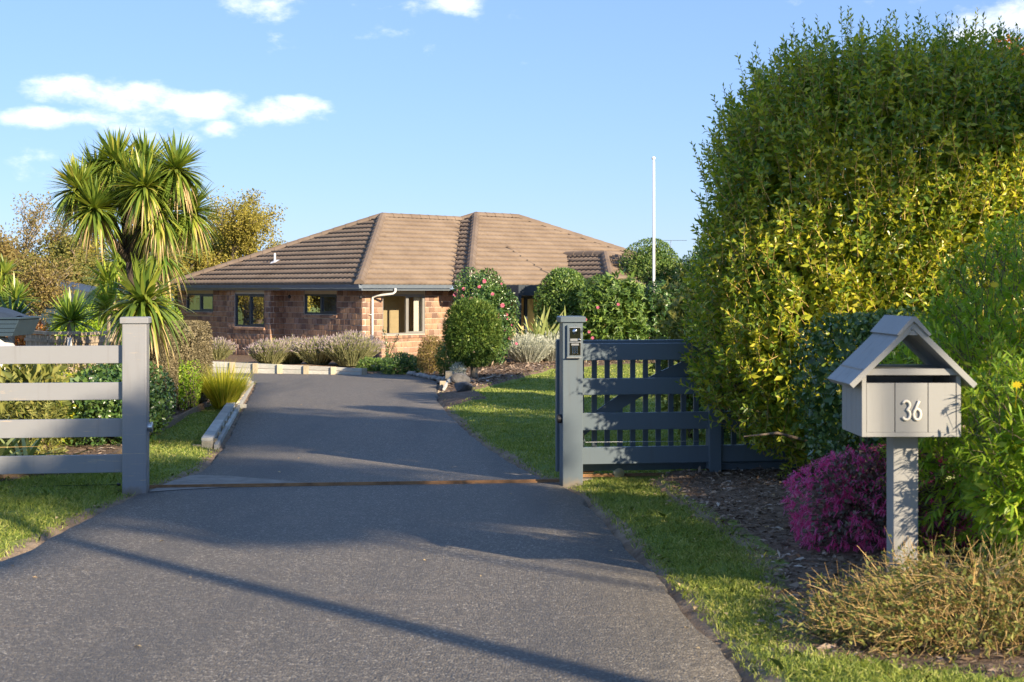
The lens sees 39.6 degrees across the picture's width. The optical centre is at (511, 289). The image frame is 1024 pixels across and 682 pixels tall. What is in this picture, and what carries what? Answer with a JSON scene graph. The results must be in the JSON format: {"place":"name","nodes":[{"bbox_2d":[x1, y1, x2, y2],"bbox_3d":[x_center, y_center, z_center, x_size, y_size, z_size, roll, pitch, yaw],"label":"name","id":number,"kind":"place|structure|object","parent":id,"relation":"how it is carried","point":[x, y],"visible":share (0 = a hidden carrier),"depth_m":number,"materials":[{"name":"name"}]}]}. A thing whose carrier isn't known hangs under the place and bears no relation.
{"place":"outdoors","nodes":[
{"label":"outdoors","id":0,"kind":"place"},
{"bbox_2d":[0,307,41,335],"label":"shed roof","id":1,"kind":"object","parent":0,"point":[14,323],"visible":1,"depth_m":19.41,"materials":[{"name":"metal"}]},
{"bbox_2d":[0,373,742,681],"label":"driveway","id":2,"kind":"structure","parent":0,"point":[346,583],"depth_m":8.26,"materials":[{"name":"grey asphalt"}]},
{"bbox_2d":[149,475,303,491],"bbox_3d":[-2.565,1.790,13.175,1.283,0.029,1.361,0,0,0],"label":"concrete apron","id":3,"kind":"object","parent":2,"relation":"on","point":[203,479],"visible":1,"depth_m":13.29,"materials":[{"name":"grey concrete"}]},
{"bbox_2d":[149,473,661,487],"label":"gate track","id":4,"kind":"structure","parent":2,"relation":"on","point":[391,482],"depth_m":13.08,"materials":[{"name":"grey metal"}]},
{"bbox_2d":[555,339,833,476],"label":"sliding gate","id":5,"kind":"structure","parent":4,"relation":"on","point":[618,403],"depth_m":13.38,"materials":[{"name":"paint"}]},
{"bbox_2d":[34,400,1020,653],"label":"fallen leaves","id":6,"kind":"object","parent":2,"relation":"on","point":[668,558],"visible":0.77,"depth_m":9.39,"materials":[{"name":"brown plant"}]},
{"bbox_2d":[0,361,1023,681],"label":"lawn grass","id":7,"kind":"structure","parent":0,"point":[698,543],"depth_m":10.54,"materials":[{"name":"green plant"}]},
{"bbox_2d":[0,334,1023,681],"bbox_3d":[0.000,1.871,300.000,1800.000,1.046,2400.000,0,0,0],"label":"ground","id":8,"kind":"structure","parent":0,"point":[450,396],"depth_m":9.94,"materials":[{"name":"brown soil"}]},
{"bbox_2d":[0,253,25,336],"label":"cordyline tree","id":9,"kind":"object","parent":8,"relation":"on","point":[6,277],"visible":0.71,"depth_m":27.86,"materials":[{"name":"green plant"}]},
{"bbox_2d":[0,336,33,369],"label":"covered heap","id":10,"kind":"object","parent":8,"relation":"on","point":[5,341],"visible":0.14,"depth_m":19.51,"materials":[{"name":"white plastic"}]},
{"bbox_2d":[0,296,36,344],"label":"yucca","id":11,"kind":"object","parent":8,"relation":"on","point":[20,309],"visible":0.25,"depth_m":24.00,"materials":[{"name":"green plant"}]},
{"bbox_2d":[0,276,40,344],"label":"cordyline tree","id":12,"kind":"object","parent":8,"relation":"on","point":[17,290],"visible":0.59,"depth_m":26.96,"materials":[{"name":"green plant"}]},
{"bbox_2d":[0,231,45,277],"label":"bushy tree","id":13,"kind":"object","parent":8,"relation":"on","point":[6,249],"visible":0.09,"depth_m":42.73,"materials":[{"name":"brown plant"}]},
{"bbox_2d":[0,191,56,257],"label":"birch tree","id":14,"kind":"object","parent":8,"relation":"on","point":[31,221],"visible":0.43,"depth_m":51.34,"materials":[{"name":"brown plant"}]},
{"bbox_2d":[6,319,55,345],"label":"red tip shrub","id":15,"kind":"object","parent":8,"relation":"on","point":[19,339],"visible":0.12,"depth_m":26.45,"materials":[{"name":"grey plant"}]},
{"bbox_2d":[0,364,71,454],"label":"broadleaf plant","id":16,"kind":"object","parent":8,"relation":"on","point":[46,373],"visible":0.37,"depth_m":15.16,"materials":[{"name":"green plant"}]},
{"bbox_2d":[0,400,72,455],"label":"feathery shrub","id":17,"kind":"object","parent":8,"relation":"on","point":[46,414],"visible":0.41,"depth_m":14.80,"materials":[{"name":"green plant"}]},
{"bbox_2d":[0,256,90,328],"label":"birch tree","id":18,"kind":"object","parent":8,"relation":"on","point":[42,283],"visible":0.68,"depth_m":28.54,"materials":[{"name":"brown plant"}]},
{"bbox_2d":[0,415,99,455],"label":"flax plant","id":19,"kind":"object","parent":8,"relation":"on","point":[25,452],"visible":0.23,"depth_m":13.95,"materials":[{"name":"green plant"}]},
{"bbox_2d":[0,368,101,445],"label":"hedge","id":20,"kind":"object","parent":8,"relation":"on","point":[70,417],"visible":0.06,"depth_m":16.79,"materials":[{"name":"green plant"}]},
{"bbox_2d":[0,363,120,417],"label":"hedge","id":21,"kind":"object","parent":8,"relation":"on","point":[76,367],"depth_m":19.14,"materials":[{"name":"green plant"}]},
{"bbox_2d":[16,234,110,285],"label":"bushy tree","id":22,"kind":"object","parent":8,"relation":"on","point":[65,252],"visible":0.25,"depth_m":41.55,"materials":[{"name":"brown plant"}]},
{"bbox_2d":[24,330,106,377],"bbox_3d":[-7.304,1.398,25.411,1.504,1.376,2.965,0,0,37],"label":"paling fence","id":23,"kind":"object","parent":8,"relation":"on","point":[40,340],"visible":0.24,"depth_m":24.20,"materials":[{"name":"grey wood"}]},
{"bbox_2d":[38,285,102,371],"bbox_3d":[-8.090,0.966,26.034,1.281,2.160,1.196,0,0,0],"label":"yucca","id":24,"kind":"object","parent":8,"relation":"on","point":[69,312],"visible":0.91,"depth_m":25.94,"materials":[{"name":"green plant"}]},
{"bbox_2d":[35,206,108,254],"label":"birch tree","id":25,"kind":"object","parent":8,"relation":"on","point":[55,234],"visible":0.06,"depth_m":49.04,"materials":[{"name":"brown plant"}]},
{"bbox_2d":[22,278,125,337],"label":"garden shed","id":26,"kind":"structure","parent":8,"relation":"on","point":[85,287],"depth_m":36.00,"materials":[{"name":"grey metal"}]},
{"bbox_2d":[0,316,152,494],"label":"rail fence","id":27,"kind":"object","parent":8,"relation":"on","point":[132,427],"visible":0.92,"depth_m":12.39,"materials":[{"name":"grey paint"}]},
{"bbox_2d":[48,298,106,367],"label":"bright shrub","id":28,"kind":"object","parent":8,"relation":"on","point":[95,324],"visible":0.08,"depth_m":27.62,"materials":[{"name":"green plant"}]},
{"bbox_2d":[76,276,129,372],"bbox_3d":[-6.097,0.898,21.584,1.038,2.216,1.033,0,0,0],"label":"yucca","id":29,"kind":"object","parent":8,"relation":"on","point":[103,298],"visible":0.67,"depth_m":21.55,"materials":[{"name":"green plant"}]},
{"bbox_2d":[57,361,183,446],"bbox_3d":[-4.697,1.393,16.870,1.558,1.185,1.352,0,0,0],"label":"hawthorn shrub","id":30,"kind":"object","parent":8,"relation":"on","point":[94,409],"visible":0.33,"depth_m":16.66,"materials":[{"name":"green plant"}]},
{"bbox_2d":[0,402,246,481],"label":"garden edging","id":31,"kind":"object","parent":8,"relation":"on","point":[197,408],"visible":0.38,"depth_m":19.67,"materials":[{"name":"grey concrete"}]},
{"bbox_2d":[76,239,178,305],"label":"bushy tree","id":32,"kind":"object","parent":8,"relation":"on","point":[90,248],"visible":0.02,"depth_m":45.55,"materials":[{"name":"brown plant"}]},
{"bbox_2d":[42,125,224,381],"bbox_3d":[-5.304,-0.194,19.953,2.599,4.369,1.996,0,0,0],"label":"cordyline tree","id":33,"kind":"object","parent":8,"relation":"on","point":[144,191],"visible":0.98,"depth_m":19.70,"materials":[{"name":"green plant"}]},
{"bbox_2d":[77,228,195,363],"bbox_3d":[-6.249,0.454,23.545,1.960,3.109,1.473,0,0,-30],"label":"cordyline tree","id":34,"kind":"object","parent":8,"relation":"on","point":[110,274],"visible":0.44,"depth_m":23.31,"materials":[{"name":"green plant"}]},
{"bbox_2d":[118,325,178,417],"bbox_3d":[-5.419,1.249,21.248,0.679,1.434,1.390,0,0,0],"label":"clipped hedge","id":35,"kind":"object","parent":8,"relation":"on","point":[173,367],"visible":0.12,"depth_m":21.24,"materials":[{"name":"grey plant"}]},
{"bbox_2d":[115,295,183,320],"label":"bright shrub","id":36,"kind":"object","parent":8,"relation":"on","point":[172,309],"visible":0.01,"depth_m":31.10,"materials":[{"name":"green plant"}]},
{"bbox_2d":[140,252,209,318],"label":"bushy tree","id":37,"kind":"object","parent":8,"relation":"on","point":[176,296],"visible":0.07,"depth_m":50.51,"materials":[{"name":"green plant"}]},
{"bbox_2d":[156,320,213,409],"bbox_3d":[-5.459,1.239,23.201,0.971,1.499,1.487,0,0,0],"label":"clipped hedge","id":38,"kind":"object","parent":8,"relation":"on","point":[200,350],"visible":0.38,"depth_m":22.78,"materials":[{"name":"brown plant"}]},
{"bbox_2d":[176,359,203,409],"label":"bright shrub","id":39,"kind":"object","parent":8,"relation":"on","point":[193,401],"visible":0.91,"depth_m":22.15,"materials":[{"name":"green plant"}]},
{"bbox_2d":[140,226,249,273],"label":"round tree","id":40,"kind":"object","parent":8,"relation":"on","point":[202,263],"visible":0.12,"depth_m":55.74,"materials":[{"name":"green plant"}]},
{"bbox_2d":[207,337,237,359],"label":"lavender bush","id":41,"kind":"object","parent":8,"relation":"on","point":[222,349],"visible":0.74,"depth_m":40.97,"materials":[{"name":"plant"}]},
{"bbox_2d":[193,377,253,448],"bbox_3d":[-4.678,1.954,23.794,0.660,0.463,14.707,0,0,-10],"label":"timber edge","id":42,"kind":"object","parent":8,"relation":"on","point":[215,433],"visible":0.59,"depth_m":18.90,"materials":[{"name":"grey wood"}]},
{"bbox_2d":[196,358,258,409],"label":"sedge tuft","id":43,"kind":"object","parent":8,"relation":"on","point":[221,390],"visible":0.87,"depth_m":22.62,"materials":[{"name":"green plant"}]},
{"bbox_2d":[179,185,287,269],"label":"round tree","id":44,"kind":"object","parent":8,"relation":"on","point":[239,234],"visible":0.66,"depth_m":56.49,"materials":[{"name":"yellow plant"}]},
{"bbox_2d":[243,337,295,363],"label":"lavender bush","id":45,"kind":"object","parent":8,"relation":"on","point":[268,352],"visible":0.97,"depth_m":37.32,"materials":[{"name":"plant"}]},
{"bbox_2d":[272,335,304,363],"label":"lavender bush","id":46,"kind":"object","parent":8,"relation":"on","point":[293,359],"visible":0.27,"depth_m":37.93,"materials":[{"name":"plant"}]},
{"bbox_2d":[212,361,366,374],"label":"timber wall","id":47,"kind":"structure","parent":8,"relation":"on","point":[283,369],"depth_m":35.24,"materials":[{"name":"brown wood"}]},
{"bbox_2d":[287,335,331,364],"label":"lavender bush","id":48,"kind":"object","parent":8,"relation":"on","point":[310,352],"visible":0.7,"depth_m":37.24,"materials":[{"name":"plant"}]},
{"bbox_2d":[315,329,384,365],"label":"lavender bush","id":49,"kind":"object","parent":8,"relation":"on","point":[349,349],"visible":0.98,"depth_m":36.80,"materials":[{"name":"plant"}]},
{"bbox_2d":[354,357,385,370],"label":"ground cover shrub","id":50,"kind":"object","parent":8,"relation":"on","point":[367,363],"visible":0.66,"depth_m":35.85,"materials":[{"name":"green plant"}]},
{"bbox_2d":[382,326,398,357],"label":"rose bush","id":51,"kind":"object","parent":8,"relation":"on","point":[387,351],"visible":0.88,"depth_m":39.49,"materials":[{"name":"green plant"}]},
{"bbox_2d":[379,351,423,374],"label":"ground cover shrub","id":52,"kind":"object","parent":8,"relation":"on","point":[403,361],"visible":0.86,"depth_m":34.98,"materials":[{"name":"green plant"}]},
{"bbox_2d":[168,212,690,357],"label":"brick house","id":53,"kind":"structure","parent":8,"relation":"on","point":[393,274],"depth_m":45.46,"materials":[{"name":"tile"}]},
{"bbox_2d":[184,290,212,314],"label":"window","id":54,"kind":"structure","parent":53,"relation":"in","point":[204,298],"depth_m":47.61,"materials":[{"name":"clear glass"}]},
{"bbox_2d":[232,290,264,329],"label":"window","id":55,"kind":"structure","parent":53,"relation":"in","point":[249,304],"depth_m":45.38,"materials":[{"name":"black glass"}]},
{"bbox_2d":[302,290,336,317],"bbox_3d":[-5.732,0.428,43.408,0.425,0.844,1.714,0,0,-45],"label":"window","id":56,"kind":"structure","parent":53,"relation":"in","point":[316,301],"depth_m":43.49,"materials":[{"name":"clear glass"}]},
{"bbox_2d":[381,290,425,338],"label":"window","id":57,"kind":"structure","parent":53,"relation":"in","point":[403,311],"depth_m":43.73,"materials":[{"name":"beige glass"}]},
{"bbox_2d":[507,295,542,339],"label":"window","id":58,"kind":"structure","parent":53,"relation":"in","point":[527,302],"depth_m":46.79,"materials":[{"name":"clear glass"}]},
{"bbox_2d":[416,334,446,373],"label":"heather","id":59,"kind":"object","parent":8,"relation":"on","point":[428,349],"visible":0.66,"depth_m":34.28,"materials":[{"name":"brown plant"}]},
{"bbox_2d":[434,339,452,374],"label":"heather","id":60,"kind":"object","parent":8,"relation":"on","point":[440,364],"visible":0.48,"depth_m":33.11,"materials":[{"name":"green plant"}]},
{"bbox_2d":[438,370,465,392],"bbox_3d":[-1.230,2.032,28.835,0.486,0.538,8.331,0,0,-1],"label":"stepped edge","id":61,"kind":"object","parent":8,"relation":"on","point":[448,375],"visible":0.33,"depth_m":29.71,"materials":[{"name":"stone"}]},
{"bbox_2d":[450,361,466,373],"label":"silver plant","id":62,"kind":"object","parent":8,"relation":"on","point":[459,368],"visible":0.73,"depth_m":31.14,"materials":[{"name":"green plant"}]},
{"bbox_2d":[450,373,470,382],"bbox_3d":[-1.050,1.819,28.996,0.413,0.248,0.256,0,0,0],"label":"boulder","id":63,"kind":"object","parent":8,"relation":"on","point":[457,377],"visible":0.78,"depth_m":28.91,"materials":[{"name":"grey stone"}]},
{"bbox_2d":[454,381,472,391],"bbox_3d":[-0.921,1.856,27.008,0.361,0.219,0.306,0,0,0],"label":"boulder","id":64,"kind":"object","parent":8,"relation":"on","point":[462,386],"visible":0.95,"depth_m":26.91,"materials":[{"name":"grey stone"}]},
{"bbox_2d":[441,297,504,376],"bbox_3d":[-0.879,1.101,31.610,1.458,1.896,1.388,0,0,0],"label":"topiary ball","id":65,"kind":"object","parent":8,"relation":"on","point":[488,334],"visible":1,"depth_m":31.25,"materials":[{"name":"green plant"}]},
{"bbox_2d":[452,267,520,366],"bbox_3d":[-0.730,0.852,37.998,1.942,2.931,1.701,0,0,0],"label":"camellia","id":66,"kind":"object","parent":8,"relation":"on","point":[481,285],"visible":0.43,"depth_m":37.66,"materials":[{"name":"green plant"}]},
{"bbox_2d":[0,355,1023,681],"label":"bark chips","id":67,"kind":"object","parent":8,"relation":"on","point":[774,477],"visible":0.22,"depth_m":9.95,"materials":[{"name":"brown wood"}]},
{"bbox_2d":[504,331,555,362],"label":"lavender bush","id":68,"kind":"object","parent":8,"relation":"on","point":[529,348],"visible":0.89,"depth_m":38.94,"materials":[{"name":"plant"}]},
{"bbox_2d":[534,331,558,361],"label":"lavender bush","id":69,"kind":"object","parent":8,"relation":"on","point":[550,357],"visible":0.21,"depth_m":39.62,"materials":[{"name":"plant"}]},
{"bbox_2d":[506,306,600,360],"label":"flax plant","id":70,"kind":"object","parent":8,"relation":"on","point":[540,329],"visible":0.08,"depth_m":40.30,"materials":[{"name":"green plant"}]},
{"bbox_2d":[532,266,596,334],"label":"round shrub","id":71,"kind":"object","parent":8,"relation":"on","point":[560,290],"visible":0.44,"depth_m":41.98,"materials":[{"name":"green plant"}]},
{"bbox_2d":[574,269,650,361],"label":"rhododendron","id":72,"kind":"object","parent":8,"relation":"on","point":[610,305],"visible":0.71,"depth_m":40.51,"materials":[{"name":"green plant"}]},
{"bbox_2d":[617,237,683,318],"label":"olive tree","id":73,"kind":"object","parent":8,"relation":"on","point":[666,264],"visible":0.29,"depth_m":46.53,"materials":[{"name":"green plant"}]},
{"bbox_2d":[652,157,654,306],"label":"flagpole","id":74,"kind":"object","parent":8,"relation":"on","point":[653,221],"visible":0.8,"depth_m":42.98,"materials":[{"name":"white metal"}]},
{"bbox_2d":[635,279,686,339],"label":"rhododendron","id":75,"kind":"object","parent":8,"relation":"on","point":[650,312],"visible":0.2,"depth_m":41.11,"materials":[{"name":"green plant"}]},
{"bbox_2d":[648,263,729,438],"bbox_3d":[2.231,0.802,17.610,1.116,2.281,1.066,0,0,0],"label":"bronze shrub","id":76,"kind":"object","parent":8,"relation":"on","point":[675,313],"visible":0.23,"depth_m":17.55,"materials":[{"name":"green plant"}]},
{"bbox_2d":[672,245,732,331],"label":"bushy tree","id":77,"kind":"object","parent":8,"relation":"on","point":[688,262],"visible":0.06,"depth_m":44.74,"materials":[{"name":"green plant"}]},
{"bbox_2d":[686,370,755,440],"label":"shrub","id":78,"kind":"object","parent":8,"relation":"on","point":[726,434],"visible":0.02,"depth_m":17.13,"materials":[{"name":"green plant"}]},
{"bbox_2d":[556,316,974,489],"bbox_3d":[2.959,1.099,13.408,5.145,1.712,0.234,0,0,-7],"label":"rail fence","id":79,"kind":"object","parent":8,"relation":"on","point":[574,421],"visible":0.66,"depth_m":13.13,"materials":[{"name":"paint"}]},
{"bbox_2d":[567,325,581,357],"bbox_3d":[0.567,0.473,12.971,0.141,0.303,0.052,0,0,-7],"label":"intercom","id":80,"kind":"object","parent":79,"relation":"attached to","point":[574,341],"visible":1,"depth_m":12.96,"materials":[{"name":"paint"}]},
{"bbox_2d":[812,617,856,637],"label":"clover clump","id":81,"kind":"object","parent":8,"relation":"on","point":[834,630],"visible":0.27,"depth_m":6.47,"materials":[{"name":"green plant"}]},
{"bbox_2d":[675,5,1023,477],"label":"hedge tree","id":82,"kind":"object","parent":8,"relation":"on","point":[784,270],"visible":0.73,"depth_m":11.71,"materials":[{"name":"green plant"}]},
{"bbox_2d":[787,304,959,523],"bbox_3d":[2.479,0.939,9.818,1.126,1.682,1.155,0,0,0],"label":"glossy shrub","id":83,"kind":"object","parent":8,"relation":"on","point":[860,324],"visible":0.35,"depth_m":9.72,"materials":[{"name":"green plant"}]},
{"bbox_2d":[781,437,984,552],"bbox_3d":[2.283,1.268,8.647,1.250,0.746,1.004,0,0,0],"label":"fringe flower shrub","id":84,"kind":"object","parent":8,"relation":"on","point":[840,502],"visible":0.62,"depth_m":8.52,"materials":[{"name":"purple plant"}]},
{"bbox_2d":[777,511,1023,663],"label":"dry bush","id":85,"kind":"object","parent":8,"relation":"on","point":[881,599],"visible":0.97,"depth_m":6.31,"materials":[{"name":"beige plant"}]},
{"bbox_2d":[827,315,976,599],"bbox_3d":[1.965,0.932,7.205,0.628,1.601,0.504,0,0,0],"label":"mailbox","id":86,"kind":"object","parent":8,"relation":"on","point":[902,408],"visible":0.99,"depth_m":7.03,"materials":[{"name":"paint"}]},
{"bbox_2d":[870,206,1023,566],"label":"daisy bush","id":87,"kind":"object","parent":8,"relation":"on","point":[961,337],"visible":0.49,"depth_m":8.17,"materials":[{"name":"green plant"}]},
{"bbox_2d":[943,347,1023,580],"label":"daisy bush","id":88,"kind":"object","parent":8,"relation":"on","point":[999,497],"visible":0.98,"depth_m":6.98,"materials":[{"name":"green plant"}]},
{"bbox_2d":[970,35,1023,173],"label":"bronze tree","id":89,"kind":"object","parent":8,"relation":"on","point":[1008,40],"visible":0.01,"depth_m":14.72,"materials":[{"name":"green plant"}]},
{"bbox_2d":[0,0,1023,290],"label":"sky","id":90,"kind":"structure","parent":0,"point":[558,113],"materials":[{"name":"blue"}]}
]}

